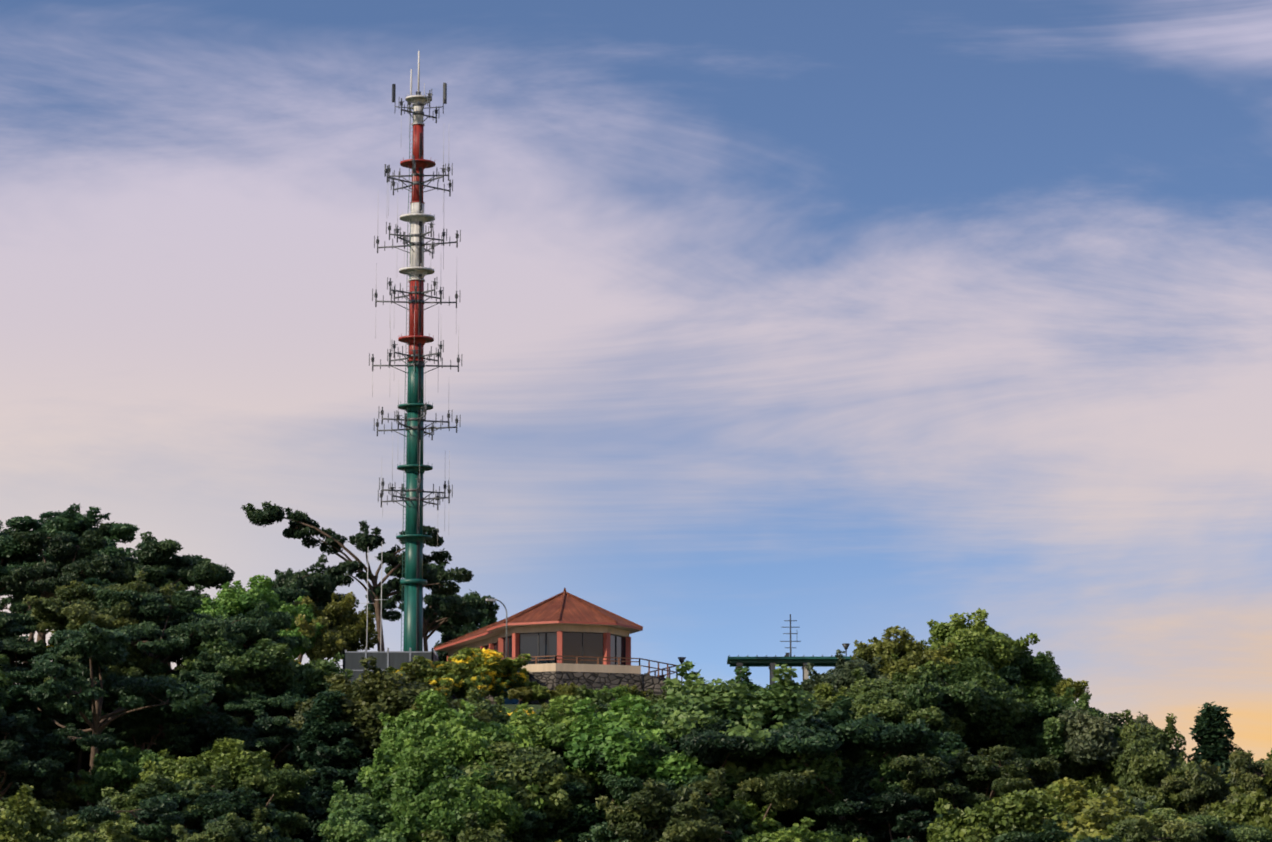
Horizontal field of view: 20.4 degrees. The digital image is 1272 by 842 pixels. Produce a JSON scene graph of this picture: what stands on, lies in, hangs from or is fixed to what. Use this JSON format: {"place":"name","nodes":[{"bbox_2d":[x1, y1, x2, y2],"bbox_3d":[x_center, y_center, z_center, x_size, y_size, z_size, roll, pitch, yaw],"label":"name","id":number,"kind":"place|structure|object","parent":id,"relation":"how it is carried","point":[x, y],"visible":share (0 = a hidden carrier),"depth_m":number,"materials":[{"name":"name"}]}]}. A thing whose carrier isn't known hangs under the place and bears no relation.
{"place":"outdoors","nodes":[
{"label":"outdoors","id":0,"kind":"place"},
{"bbox_2d":[61,704,1049,841],"bbox_3d":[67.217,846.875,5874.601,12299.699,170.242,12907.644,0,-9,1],"label":"hillside ground","id":1,"kind":"structure","parent":0,"point":[70,766],"depth_m":227.75,"materials":[{"name":"green plant"}]},
{"bbox_2d":[0,654,14,715],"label":"broad tree","id":2,"kind":"object","parent":1,"relation":"on","point":[5,703],"visible":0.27,"depth_m":215.20,"materials":[{"name":"green plant"}]},
{"bbox_2d":[0,526,45,591],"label":"pine tree","id":3,"kind":"object","parent":1,"relation":"on","point":[11,554],"visible":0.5,"depth_m":260.15,"materials":[{"name":"green plant"}]},
{"bbox_2d":[0,612,45,637],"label":"pine tree","id":4,"kind":"object","parent":1,"relation":"on","point":[17,624],"visible":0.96,"depth_m":230.20,"materials":[{"name":"green plant"}]},
{"bbox_2d":[0,632,60,684],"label":"pine tree","id":5,"kind":"object","parent":1,"relation":"on","point":[16,648],"visible":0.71,"depth_m":226.75,"materials":[{"name":"green plant"}]},
{"bbox_2d":[1,684,60,806],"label":"conifer tree","id":6,"kind":"object","parent":1,"relation":"on","point":[19,699],"visible":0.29,"depth_m":213.47,"materials":[{"name":"green plant"}]},
{"bbox_2d":[0,783,73,841],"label":"broad tree","id":7,"kind":"object","parent":1,"relation":"on","point":[17,812],"visible":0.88,"depth_m":195.54,"materials":[{"name":"green plant"}]},
{"bbox_2d":[0,573,75,643],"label":"pine tree","id":8,"kind":"object","parent":1,"relation":"on","point":[15,608],"visible":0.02,"depth_m":286.37,"materials":[{"name":"green plant"}]},
{"bbox_2d":[1,779,80,801],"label":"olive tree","id":9,"kind":"object","parent":1,"relation":"on","point":[61,786],"visible":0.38,"depth_m":212.61,"materials":[{"name":"green plant"}]},
{"bbox_2d":[0,713,115,799],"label":"pine tree","id":10,"kind":"object","parent":1,"relation":"on","point":[41,764],"visible":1,"depth_m":204.79,"materials":[{"name":"green plant"}]},
{"bbox_2d":[0,522,137,604],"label":"pine tree","id":11,"kind":"object","parent":1,"relation":"on","point":[33,580],"visible":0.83,"depth_m":257.36,"materials":[{"name":"green plant"}]},
{"bbox_2d":[0,503,139,645],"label":"pine tree","id":12,"kind":"object","parent":1,"relation":"on","point":[72,522],"visible":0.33,"depth_m":266.02,"materials":[{"name":"green plant"}]},
{"bbox_2d":[55,796,114,832],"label":"olive tree","id":13,"kind":"object","parent":1,"relation":"on","point":[104,802],"depth_m":204.89,"materials":[{"name":"green plant"}]},
{"bbox_2d":[20,807,164,841],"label":"broad tree","id":14,"kind":"object","parent":1,"relation":"on","point":[119,830],"visible":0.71,"depth_m":195.69,"materials":[{"name":"green plant"}]},
{"bbox_2d":[40,696,144,779],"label":"pine tree","id":15,"kind":"object","parent":1,"relation":"on","point":[50,726],"visible":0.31,"depth_m":215.75,"materials":[{"name":"green plant"}]},
{"bbox_2d":[28,630,167,722],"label":"broad tree","id":16,"kind":"object","parent":1,"relation":"on","point":[135,664],"visible":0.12,"depth_m":221.68,"materials":[{"name":"green plant"}]},
{"bbox_2d":[22,568,187,649],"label":"pine tree","id":17,"kind":"object","parent":1,"relation":"on","point":[53,614],"visible":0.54,"depth_m":226.32,"materials":[{"name":"green plant"}]},
{"bbox_2d":[0,621,218,806],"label":"pine tree","id":18,"kind":"object","parent":1,"relation":"on","point":[94,646],"visible":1,"depth_m":210.71,"materials":[{"name":"green plant"}]},
{"bbox_2d":[69,702,194,756],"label":"pine tree","id":19,"kind":"object","parent":1,"relation":"on","point":[154,743],"visible":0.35,"depth_m":215.76,"materials":[{"name":"green plant"}]},
{"bbox_2d":[67,746,227,803],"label":"broad tree","id":20,"kind":"object","parent":1,"relation":"on","point":[119,769],"visible":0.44,"depth_m":209.67,"materials":[{"name":"green plant"}]},
{"bbox_2d":[87,584,248,748],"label":"pine tree","id":21,"kind":"object","parent":1,"relation":"on","point":[187,635],"visible":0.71,"depth_m":223.73,"materials":[{"name":"green plant"}]},
{"bbox_2d":[106,531,234,668],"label":"pine tree","id":22,"kind":"object","parent":1,"relation":"on","point":[155,561],"visible":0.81,"depth_m":259.70,"materials":[{"name":"green plant"}]},
{"bbox_2d":[77,787,302,841],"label":"broad tree","id":23,"kind":"object","parent":1,"relation":"on","point":[158,820],"visible":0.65,"depth_m":195.20,"materials":[{"name":"green plant"}]},
{"bbox_2d":[148,651,244,746],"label":"pine tree","id":24,"kind":"object","parent":1,"relation":"on","point":[214,680],"visible":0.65,"depth_m":220.57,"materials":[{"name":"green plant"}]},
{"bbox_2d":[101,765,317,833],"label":"broad tree","id":25,"kind":"object","parent":1,"relation":"on","point":[283,781],"visible":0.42,"depth_m":200.38,"materials":[{"name":"green plant"}]},
{"bbox_2d":[176,713,251,751],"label":"pine tree","id":26,"kind":"object","parent":1,"relation":"on","point":[201,736],"visible":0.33,"depth_m":217.49,"materials":[{"name":"green plant"}]},
{"bbox_2d":[130,737,302,811],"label":"broad tree","id":27,"kind":"object","parent":1,"relation":"on","point":[242,765],"visible":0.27,"depth_m":208.22,"materials":[{"name":"green plant"}]},
{"bbox_2d":[200,712,238,761],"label":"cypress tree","id":28,"kind":"object","parent":1,"relation":"on","point":[220,724],"visible":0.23,"depth_m":214.02,"materials":[{"name":"green plant"}]},
{"bbox_2d":[171,807,309,841],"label":"pine tree","id":29,"kind":"object","parent":1,"relation":"on","point":[234,829],"visible":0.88,"depth_m":192.18,"materials":[{"name":"green plant"}]},
{"bbox_2d":[198,601,312,716],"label":"pine tree","id":30,"kind":"object","parent":1,"relation":"on","point":[252,629],"visible":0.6,"depth_m":226.30,"materials":[{"name":"green plant"}]},
{"bbox_2d":[194,575,325,658],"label":"broad tree","id":31,"kind":"object","parent":1,"relation":"on","point":[230,601],"visible":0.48,"depth_m":255.17,"materials":[{"name":"green plant"}]},
{"bbox_2d":[170,637,353,724],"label":"broad tree","id":32,"kind":"object","parent":1,"relation":"on","point":[270,668],"visible":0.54,"depth_m":222.46,"materials":[{"name":"green plant"}]},
{"bbox_2d":[223,709,309,770],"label":"pine tree","id":33,"kind":"object","parent":1,"relation":"on","point":[266,732],"visible":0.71,"depth_m":212.99,"materials":[{"name":"green plant"}]},
{"bbox_2d":[224,684,311,768],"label":"pine tree","id":34,"kind":"object","parent":1,"relation":"on","point":[284,702],"visible":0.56,"depth_m":220.03,"materials":[{"name":"green plant"}]},
{"bbox_2d":[265,581,320,610],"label":"pine tree","id":35,"kind":"object","parent":1,"relation":"on","point":[290,594],"visible":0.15,"depth_m":261.19,"materials":[{"name":"green plant"}]},
{"bbox_2d":[247,554,359,662],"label":"pine tree","id":36,"kind":"object","parent":1,"relation":"on","point":[318,585],"visible":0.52,"depth_m":278.29,"materials":[{"name":"green plant"}]},
{"bbox_2d":[268,690,363,840],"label":"conifer tree","id":37,"kind":"object","parent":1,"relation":"on","point":[325,731],"visible":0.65,"depth_m":211.78,"materials":[{"name":"green plant"}]},
{"bbox_2d":[306,766,340,841],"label":"conifer tree","id":38,"kind":"object","parent":1,"relation":"on","point":[318,806],"visible":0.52,"depth_m":204.97,"materials":[{"name":"green plant"}]},
{"bbox_2d":[275,591,378,663],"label":"broad tree","id":39,"kind":"object","parent":1,"relation":"on","point":[345,623],"visible":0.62,"depth_m":257.62,"materials":[{"name":"green plant"}]},
{"bbox_2d":[241,500,473,650],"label":"pine tree","id":40,"kind":"object","parent":1,"relation":"on","point":[301,524],"visible":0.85,"depth_m":267.12,"materials":[{"name":"green plant"}]},
{"bbox_2d":[317,780,406,841],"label":"broad tree","id":41,"kind":"object","parent":1,"relation":"on","point":[355,817],"visible":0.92,"depth_m":199.24,"materials":[{"name":"green plant"}]},
{"bbox_2d":[269,656,499,770],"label":"broad tree","id":42,"kind":"object","parent":1,"relation":"on","point":[374,693],"visible":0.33,"depth_m":212.90,"materials":[{"name":"green plant"}]},
{"bbox_2d":[336,564,439,683],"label":"tower compound","id":43,"kind":"object","parent":1,"relation":"on","point":[384,660],"visible":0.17,"depth_m":246.57,"materials":[{"name":"metal"}]},
{"bbox_2d":[369,51,461,650],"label":"telecom tower","id":44,"kind":"structure","parent":1,"relation":"on","point":[415,407],"depth_m":252.66,"materials":[{"name":"green metal"}]},
{"bbox_2d":[385,655,469,683],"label":"acacia tree","id":45,"kind":"object","parent":1,"relation":"on","point":[429,668],"visible":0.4,"depth_m":239.03,"materials":[{"name":"green plant"}]},
{"bbox_2d":[364,561,499,650],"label":"pine tree","id":46,"kind":"object","parent":1,"relation":"on","point":[441,613],"visible":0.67,"depth_m":274.50,"materials":[{"name":"green plant"}]},
{"bbox_2d":[424,673,466,698],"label":"acacia tree","id":47,"kind":"object","parent":1,"relation":"on","point":[453,681],"visible":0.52,"depth_m":237.84,"materials":[{"name":"green plant"}]},
{"bbox_2d":[357,689,535,799],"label":"broad tree","id":48,"kind":"object","parent":1,"relation":"on","point":[455,738],"visible":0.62,"depth_m":206.22,"materials":[{"name":"green plant"}]},
{"bbox_2d":[434,623,468,662],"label":"cypress tree","id":49,"kind":"object","parent":1,"relation":"on","point":[456,632],"visible":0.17,"depth_m":283.24,"materials":[{"name":"green plant"}]},
{"bbox_2d":[368,746,547,841],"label":"broad tree","id":50,"kind":"object","parent":1,"relation":"on","point":[437,804],"visible":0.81,"depth_m":199.50,"materials":[{"name":"green plant"}]},
{"bbox_2d":[419,811,511,841],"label":"broad tree","id":51,"kind":"object","parent":1,"relation":"on","point":[476,832],"visible":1,"depth_m":195.02,"materials":[{"name":"green plant"}]},
{"bbox_2d":[440,687,510,723],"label":"broad tree","id":52,"kind":"object","parent":1,"relation":"on","point":[481,703],"visible":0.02,"depth_m":217.86,"materials":[{"name":"green plant"}]},
{"bbox_2d":[458,661,506,680],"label":"flowering bush","id":53,"kind":"object","parent":1,"relation":"on","point":[479,670],"visible":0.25,"depth_m":239.80,"materials":[{"name":"green plant"}]},
{"bbox_2d":[458,675,510,699],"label":"flowering bush","id":54,"kind":"object","parent":1,"relation":"on","point":[495,685],"visible":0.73,"depth_m":239.37,"materials":[{"name":"green plant"}]},
{"bbox_2d":[446,647,538,703],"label":"acacia tree","id":55,"kind":"object","parent":1,"relation":"on","point":[493,659],"visible":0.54,"depth_m":240.92,"materials":[{"name":"yellow plant"}]},
{"bbox_2d":[419,764,586,841],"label":"pine tree","id":56,"kind":"object","parent":1,"relation":"on","point":[534,819],"visible":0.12,"depth_m":202.07,"materials":[{"name":"green plant"}]},
{"bbox_2d":[507,687,535,703],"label":"shrub","id":57,"kind":"object","parent":1,"relation":"on","point":[524,694],"visible":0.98,"depth_m":237.97,"materials":[{"name":"green plant"}]},
{"bbox_2d":[457,741,597,833],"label":"broad tree","id":58,"kind":"object","parent":1,"relation":"on","point":[546,772],"visible":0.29,"depth_m":203.56,"materials":[{"name":"green plant"}]},
{"bbox_2d":[434,588,642,664],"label":"pavilion","id":59,"kind":"structure","parent":1,"relation":"on","point":[564,623],"depth_m":248.54,"materials":[{"name":"tile"}]},
{"bbox_2d":[502,694,624,812],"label":"broad tree","id":60,"kind":"object","parent":1,"relation":"on","point":[542,732],"visible":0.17,"depth_m":209.85,"materials":[{"name":"green plant"}]},
{"bbox_2d":[546,683,582,699],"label":"shrub","id":61,"kind":"object","parent":1,"relation":"on","point":[565,689],"visible":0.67,"depth_m":236.92,"materials":[{"name":"green plant"}]},
{"bbox_2d":[518,791,625,841],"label":"broad tree","id":62,"kind":"object","parent":1,"relation":"on","point":[584,817],"visible":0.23,"depth_m":204.31,"materials":[{"name":"green plant"}]},
{"bbox_2d":[554,684,664,723],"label":"broad tree","id":63,"kind":"object","parent":1,"relation":"on","point":[602,701],"depth_m":214.39,"materials":[{"name":"green plant"}]},
{"bbox_2d":[547,694,725,814],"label":"broad tree","id":64,"kind":"object","parent":1,"relation":"on","point":[613,733],"visible":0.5,"depth_m":205.64,"materials":[{"name":"green plant"}]},
{"bbox_2d":[578,768,757,841],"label":"pine tree","id":65,"kind":"object","parent":1,"relation":"on","point":[623,788],"visible":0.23,"depth_m":202.31,"materials":[{"name":"green plant"}]},
{"bbox_2d":[595,707,771,775],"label":"pine tree","id":66,"kind":"object","parent":1,"relation":"on","point":[708,746],"visible":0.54,"depth_m":204.09,"materials":[{"name":"green plant"}]},
{"bbox_2d":[595,767,815,841],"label":"pine tree","id":67,"kind":"object","parent":1,"relation":"on","point":[642,809],"visible":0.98,"depth_m":197.29,"materials":[{"name":"green plant"}]},
{"bbox_2d":[657,666,809,729],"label":"broad tree","id":68,"kind":"object","parent":1,"relation":"on","point":[742,678],"visible":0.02,"depth_m":215.09,"materials":[{"name":"green plant"}]},
{"bbox_2d":[637,660,845,815],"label":"broad tree","id":69,"kind":"object","parent":1,"relation":"on","point":[690,703],"visible":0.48,"depth_m":209.03,"materials":[{"name":"green plant"}]},
{"bbox_2d":[708,800,867,841],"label":"broad tree","id":70,"kind":"object","parent":1,"relation":"on","point":[770,830],"visible":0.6,"depth_m":199.74,"materials":[{"name":"green plant"}]},
{"bbox_2d":[727,655,851,684],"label":"pergola","id":71,"kind":"object","parent":1,"relation":"on","point":[770,663],"visible":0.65,"depth_m":267.77,"materials":[{"name":"teal paint"}]},
{"bbox_2d":[757,757,867,832],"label":"broad tree","id":72,"kind":"object","parent":1,"relation":"on","point":[788,818],"visible":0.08,"depth_m":212.96,"materials":[{"name":"green plant"}]},
{"bbox_2d":[800,682,854,719],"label":"broad tree","id":73,"kind":"object","parent":1,"relation":"on","point":[818,688],"visible":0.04,"depth_m":226.44,"materials":[{"name":"green plant"}]},
{"bbox_2d":[745,695,950,820],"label":"pine tree","id":74,"kind":"object","parent":1,"relation":"on","point":[832,730],"visible":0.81,"depth_m":207.24,"materials":[{"name":"green plant"}]},
{"bbox_2d":[798,649,899,696],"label":"olive tree","id":75,"kind":"object","parent":1,"relation":"on","point":[842,675],"visible":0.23,"depth_m":229.13,"materials":[{"name":"green plant"}]},
{"bbox_2d":[805,784,947,841],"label":"pine tree","id":76,"kind":"object","parent":1,"relation":"on","point":[884,808],"visible":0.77,"depth_m":205.23,"materials":[{"name":"green plant"}]},
{"bbox_2d":[846,667,965,747],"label":"broad tree","id":77,"kind":"object","parent":1,"relation":"on","point":[870,696],"visible":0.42,"depth_m":222.34,"materials":[{"name":"green plant"}]},
{"bbox_2d":[836,747,984,825],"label":"broad tree","id":78,"kind":"object","parent":1,"relation":"on","point":[869,759],"visible":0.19,"depth_m":209.57,"materials":[{"name":"green plant"}]},
{"bbox_2d":[850,625,993,684],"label":"broad tree","id":79,"kind":"object","parent":1,"relation":"on","point":[912,653],"visible":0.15,"depth_m":231.16,"materials":[{"name":"green plant"}]},
{"bbox_2d":[854,608,1039,674],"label":"broad tree","id":80,"kind":"object","parent":1,"relation":"on","point":[978,638],"visible":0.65,"depth_m":232.27,"materials":[{"name":"green plant"}]},
{"bbox_2d":[926,730,981,841],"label":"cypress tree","id":81,"kind":"object","parent":1,"relation":"on","point":[953,743],"visible":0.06,"depth_m":214.48,"materials":[{"name":"green plant"}]},
{"bbox_2d":[881,657,1033,741],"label":"broad tree","id":82,"kind":"object","parent":1,"relation":"on","point":[984,704],"visible":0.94,"depth_m":223.86,"materials":[{"name":"green plant"}]},
{"bbox_2d":[887,745,1060,809],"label":"pine tree","id":83,"kind":"object","parent":1,"relation":"on","point":[988,772],"visible":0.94,"depth_m":205.76,"materials":[{"name":"green plant"}]},
{"bbox_2d":[969,665,1033,777],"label":"conifer tree","id":84,"kind":"object","parent":1,"relation":"on","point":[1008,674],"visible":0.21,"depth_m":228.80,"materials":[{"name":"green plant"}]},
{"bbox_2d":[978,657,1056,708],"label":"broad tree","id":85,"kind":"object","parent":1,"relation":"on","point":[1027,685],"visible":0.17,"depth_m":233.33,"materials":[{"name":"green plant"}]},
{"bbox_2d":[994,634,1059,696],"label":"broad tree","id":86,"kind":"object","parent":1,"relation":"on","point":[1036,668],"visible":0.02,"depth_m":233.40,"materials":[{"name":"green plant"}]},
{"bbox_2d":[926,782,1157,841],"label":"broad tree","id":87,"kind":"object","parent":1,"relation":"on","point":[1024,811],"visible":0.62,"depth_m":199.72,"materials":[{"name":"green plant"}]},
{"bbox_2d":[992,818,1122,841],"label":"pine tree","id":88,"kind":"object","parent":1,"relation":"on","point":[1052,830],"visible":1,"depth_m":196.21,"materials":[{"name":"green plant"}]},
{"bbox_2d":[995,686,1121,774],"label":"broad tree","id":89,"kind":"object","parent":1,"relation":"on","point":[1042,733],"visible":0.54,"depth_m":226.51,"materials":[{"name":"green plant"}]},
{"bbox_2d":[1051,678,1089,699],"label":"tree","id":90,"kind":"object","parent":1,"relation":"on","point":[1078,686],"visible":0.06,"depth_m":248.38,"materials":[{"name":"green plant"}]},
{"bbox_2d":[1036,777,1181,841],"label":"broad tree","id":91,"kind":"object","parent":1,"relation":"on","point":[1093,817],"visible":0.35,"depth_m":200.93,"materials":[{"name":"green plant"}]},
{"bbox_2d":[1039,706,1183,792],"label":"olive tree","id":92,"kind":"object","parent":1,"relation":"on","point":[1091,754],"visible":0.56,"depth_m":223.36,"materials":[{"name":"green plant"}]},
{"bbox_2d":[1085,709,1213,813],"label":"broad tree","id":93,"kind":"object","parent":1,"relation":"on","point":[1141,766],"visible":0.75,"depth_m":220.87,"materials":[{"name":"green plant"}]},
{"bbox_2d":[1113,813,1212,841],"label":"pine tree","id":94,"kind":"object","parent":1,"relation":"on","point":[1137,829],"visible":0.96,"depth_m":191.26,"materials":[{"name":"green plant"}]},
{"bbox_2d":[1119,754,1236,798],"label":"broad tree","id":95,"kind":"object","parent":1,"relation":"on","point":[1223,787],"depth_m":225.22,"materials":[{"name":"green plant"}]},
{"bbox_2d":[1150,807,1271,841],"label":"pine tree","id":96,"kind":"object","parent":1,"relation":"on","point":[1221,829],"visible":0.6,"depth_m":196.89,"materials":[{"name":"green plant"}]},
{"bbox_2d":[1161,750,1271,817],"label":"pine tree","id":97,"kind":"object","parent":1,"relation":"on","point":[1204,792],"visible":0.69,"depth_m":216.92,"materials":[{"name":"green plant"}]},
{"bbox_2d":[1189,701,1243,775],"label":"cypress tree","id":98,"kind":"object","parent":1,"relation":"on","point":[1211,729],"visible":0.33,"depth_m":233.55,"materials":[{"name":"green plant"}]},
{"bbox_2d":[1205,748,1271,830],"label":"broad tree","id":99,"kind":"object","parent":1,"relation":"on","point":[1241,812],"visible":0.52,"depth_m":211.43,"materials":[{"name":"green plant"}]},
{"bbox_2d":[451,655,677,704],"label":"pavilion terrace","id":100,"kind":"structure","parent":0,"point":[552,676],"depth_m":244.17,"materials":[{"name":"grey stone"}]},
{"bbox_2d":[0,0,1271,762],"label":"sky","id":101,"kind":"structure","parent":0,"point":[852,320],"materials":[{"name":"blue"}]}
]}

